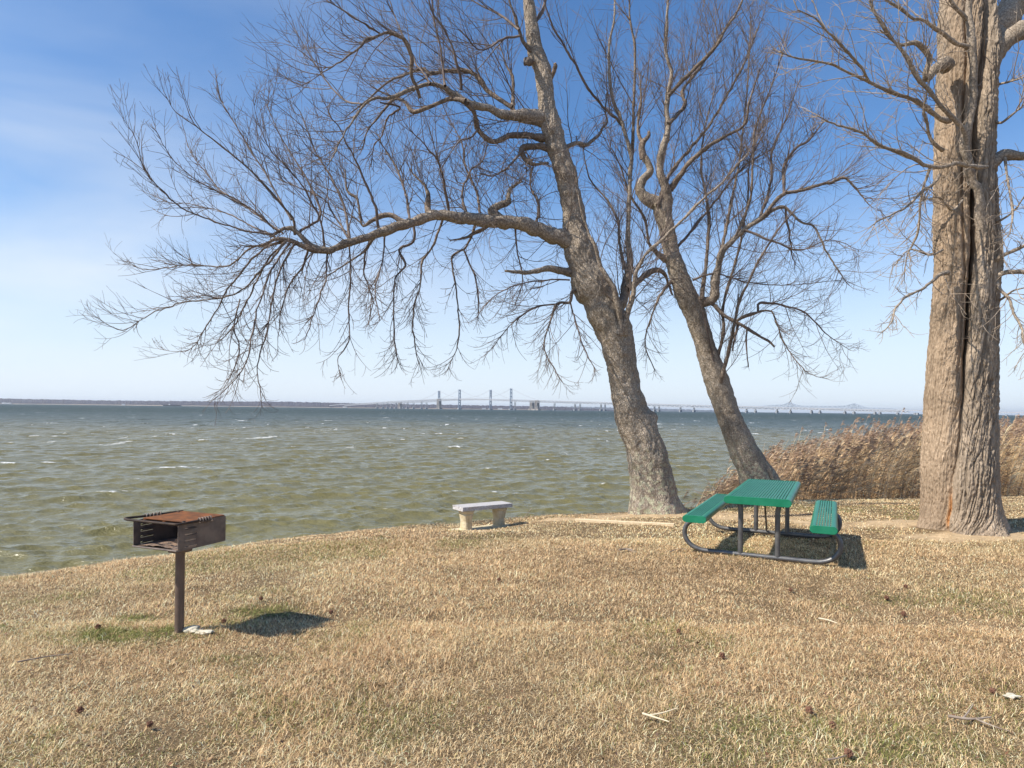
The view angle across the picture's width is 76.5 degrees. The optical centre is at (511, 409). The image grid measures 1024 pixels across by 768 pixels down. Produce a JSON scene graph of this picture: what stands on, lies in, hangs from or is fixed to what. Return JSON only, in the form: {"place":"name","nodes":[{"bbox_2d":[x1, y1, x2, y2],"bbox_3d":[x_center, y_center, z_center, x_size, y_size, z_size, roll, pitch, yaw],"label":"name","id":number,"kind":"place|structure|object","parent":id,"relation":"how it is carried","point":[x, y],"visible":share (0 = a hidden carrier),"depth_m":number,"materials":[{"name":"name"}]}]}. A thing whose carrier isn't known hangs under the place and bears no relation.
{"place":"outdoors","nodes":[
{"label":"outdoors","id":0,"kind":"place"},
{"bbox_2d":[50,404,517,409],"bbox_3d":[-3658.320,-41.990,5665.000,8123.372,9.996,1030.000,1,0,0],"label":"beach","id":1,"kind":"structure","parent":0,"point":[244,406],"depth_m":5159.15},
{"bbox_2d":[0,398,613,410],"bbox_3d":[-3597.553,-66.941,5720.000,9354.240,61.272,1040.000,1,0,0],"label":"hills","id":2,"kind":"structure","parent":0,"point":[183,403],"depth_m":5250.03,"materials":[{"name":"grey"}]},
{"bbox_2d":[0,495,1023,767],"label":"ground","id":3,"kind":"structure","parent":0,"point":[428,717],"depth_m":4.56,"materials":[{"name":"beige plant"}]},
{"bbox_2d":[17,653,70,662],"bbox_3d":[-3.200,1.699,4.450,0.301,0.023,0.015,1,0,-41],"label":"stick","id":4,"kind":"object","parent":3,"relation":"on","point":[39,657],"visible":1,"depth_m":4.42,"materials":[{"name":"grey wood"}]},
{"bbox_2d":[76,706,84,713],"bbox_3d":[-2.428,1.690,3.654,0.041,0.039,0.037,1,0,0],"label":"seed ball","id":5,"kind":"object","parent":3,"relation":"on","point":[80,709],"visible":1,"depth_m":3.65,"materials":[{"name":"brown plant"}]},
{"bbox_2d":[146,721,153,727],"bbox_3d":[-1.963,1.706,3.525,0.036,0.042,0.034,1,0,-41],"label":"seed ball","id":6,"kind":"object","parent":3,"relation":"on","point":[149,724],"visible":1,"depth_m":3.52,"materials":[{"name":"brown plant"}]},
{"bbox_2d":[124,510,225,632],"bbox_3d":[-2.622,1.313,5.057,0.611,0.994,0.494,1,0,21],"label":"park grill","id":7,"kind":"object","parent":3,"relation":"on","point":[179,533],"visible":1,"depth_m":5.03,"materials":[{"name":"brown metal"}]},
{"bbox_2d":[182,625,203,632],"bbox_3d":[-2.491,1.717,5.072,0.145,0.055,0.110,1,0,16],"label":"concrete chunk","id":8,"kind":"object","parent":3,"relation":"on","point":[193,627],"visible":0.89,"depth_m":5.05,"materials":[{"name":"grey concrete"}]},
{"bbox_2d":[195,629,214,634],"bbox_3d":[-2.393,1.725,5.041,0.170,0.036,0.082,1,0,0],"label":"concrete chunk","id":9,"kind":"object","parent":3,"relation":"on","point":[202,631],"visible":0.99,"depth_m":5.01,"materials":[{"name":"grey concrete"}]},
{"bbox_2d":[66,0,772,514],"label":"bare tree","id":10,"kind":"object","parent":3,"relation":"on","point":[608,312],"visible":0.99,"depth_m":11.88,"materials":[{"name":"grey plant"}]},
{"bbox_2d":[448,501,512,530],"bbox_3d":[-0.463,1.820,10.925,1.150,0.449,0.460,1,0,-34],"label":"stone bench","id":11,"kind":"object","parent":3,"relation":"on","point":[498,508],"visible":0.91,"depth_m":10.87,"materials":[{"name":"grey stone"}]},
{"bbox_2d":[575,518,674,526],"bbox_3d":[1.802,1.836,10.527,1.649,0.119,0.075,1,0,26],"label":"timber","id":12,"kind":"object","parent":3,"relation":"on","point":[622,522],"visible":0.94,"depth_m":10.48,"materials":[{"name":"beige wood"}]},
{"bbox_2d":[618,548,635,551],"bbox_3d":[1.444,1.754,8.103,0.234,0.036,0.091,1,0,6],"label":"stick","id":13,"kind":"object","parent":3,"relation":"on","point":[626,549],"visible":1,"depth_m":8.11,"materials":[{"name":"brown wood"}]},
{"bbox_2d":[642,708,676,721],"bbox_3d":[0.830,1.699,3.655,0.164,0.050,0.104,1,0,37],"label":"stick","id":14,"kind":"object","parent":3,"relation":"on","point":[649,715],"visible":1,"depth_m":3.64,"materials":[{"name":"beige wood"}]},
{"bbox_2d":[719,652,725,658],"bbox_3d":[1.491,1.744,4.607,0.041,0.046,0.047,1,0,-18],"label":"seed ball","id":15,"kind":"object","parent":3,"relation":"on","point":[722,655],"visible":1,"depth_m":4.60,"materials":[{"name":"brown plant"}]},
{"bbox_2d":[580,0,912,494],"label":"bare tree","id":16,"kind":"object","parent":3,"relation":"on","point":[748,458],"visible":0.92,"depth_m":14.42,"materials":[{"name":"grey plant"}]},
{"bbox_2d":[682,479,843,564],"bbox_3d":[3.354,1.419,8.590,1.816,0.761,2.340,1,0,27],"label":"picnic table","id":17,"kind":"object","parent":3,"relation":"on","point":[756,493],"visible":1,"depth_m":8.00,"materials":[{"name":"green metal"}]},
{"bbox_2d":[751,513,812,516],"bbox_3d":[4.790,1.854,11.356,1.284,0.066,0.157,1,0,-11],"label":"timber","id":18,"kind":"object","parent":3,"relation":"on","point":[807,514],"visible":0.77,"depth_m":11.31,"materials":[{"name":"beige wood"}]},
{"bbox_2d":[805,706,812,713],"bbox_3d":[1.732,1.753,3.789,0.043,0.045,0.054,1,0,0],"label":"seed ball","id":19,"kind":"object","parent":3,"relation":"on","point":[809,710],"visible":1,"depth_m":3.78,"materials":[{"name":"brown plant"}]},
{"bbox_2d":[828,721,835,727],"bbox_3d":[1.779,1.754,3.614,0.043,0.043,0.041,1,0,0],"label":"seed ball","id":20,"kind":"object","parent":3,"relation":"on","point":[831,723],"visible":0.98,"depth_m":3.60,"materials":[{"name":"brown plant"}]},
{"bbox_2d":[827,754,846,760],"bbox_3d":[1.647,1.747,3.267,0.158,0.012,0.018,1,0,-22],"label":"stick","id":21,"kind":"object","parent":3,"relation":"on","point":[834,758],"visible":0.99,"depth_m":3.25,"materials":[{"name":"grey wood"}]},
{"bbox_2d":[843,748,853,757],"bbox_3d":[1.707,1.746,3.294,0.045,0.046,0.043,1,0,0],"label":"seed ball","id":22,"kind":"object","parent":3,"relation":"on","point":[849,753],"visible":0.96,"depth_m":3.29,"materials":[{"name":"brown plant"}]},
{"bbox_2d":[682,408,1023,506],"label":"reeds","id":23,"kind":"object","parent":3,"relation":"on","point":[839,482],"visible":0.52,"depth_m":17.12,"materials":[{"name":"beige plant"}]},
{"bbox_2d":[757,0,1023,536],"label":"split trunk tree","id":24,"kind":"object","parent":3,"relation":"on","point":[959,463],"visible":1,"depth_m":9.58,"materials":[{"name":"brown plant"}]},
{"bbox_2d":[948,704,1009,731],"bbox_3d":[2.668,1.756,3.736,0.287,0.064,0.157,1,0,26],"label":"stick","id":25,"kind":"object","parent":3,"relation":"on","point":[964,717],"visible":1,"depth_m":3.71,"materials":[{"name":"grey wood"}]},
{"bbox_2d":[989,687,995,693],"bbox_3d":[3.020,1.768,4.084,0.041,0.038,0.039,1,0,0],"label":"seed ball","id":26,"kind":"object","parent":3,"relation":"on","point":[992,690],"visible":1,"depth_m":4.08,"materials":[{"name":"brown plant"}]},
{"bbox_2d":[1002,693,1020,698],"bbox_3d":[3.097,1.778,4.034,0.110,0.028,0.054,1,0,-8],"label":"stone","id":27,"kind":"object","parent":3,"relation":"on","point":[1009,695],"visible":1,"depth_m":4.03,"materials":[{"name":"stone"}]},
{"bbox_2d":[0,404,1023,576],"bbox_3d":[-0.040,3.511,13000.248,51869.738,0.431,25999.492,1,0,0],"label":"water","id":28,"kind":"structure","parent":0,"point":[79,484],"depth_m":39.23,"materials":[{"name":"grey liquid"}]},
{"bbox_2d":[329,388,1023,415],"bbox_3d":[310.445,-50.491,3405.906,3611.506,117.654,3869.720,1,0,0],"label":"bridge","id":29,"kind":"structure","parent":28,"relation":"on","point":[536,405],"depth_m":3137.14,"materials":[{"name":"silver metal"}]},
{"bbox_2d":[346,390,1007,415],"bbox_3d":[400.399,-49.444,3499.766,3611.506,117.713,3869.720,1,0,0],"label":"bridge","id":30,"kind":"structure","parent":28,"relation":"on","point":[658,410],"depth_m":2903.88,"materials":[{"name":"silver metal"}]},
{"bbox_2d":[0,0,1023,414],"label":"sky","id":31,"kind":"structure","parent":0,"point":[63,186],"materials":[{"name":"blue"}]},
{"bbox_2d":[541,406,713,411],"bbox_3d":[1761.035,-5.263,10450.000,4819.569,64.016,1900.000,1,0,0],"label":"hills","id":32,"kind":"structure","parent":0,"point":[652,409],"depth_m":9631.57,"materials":[{"name":"grey"}]}
]}

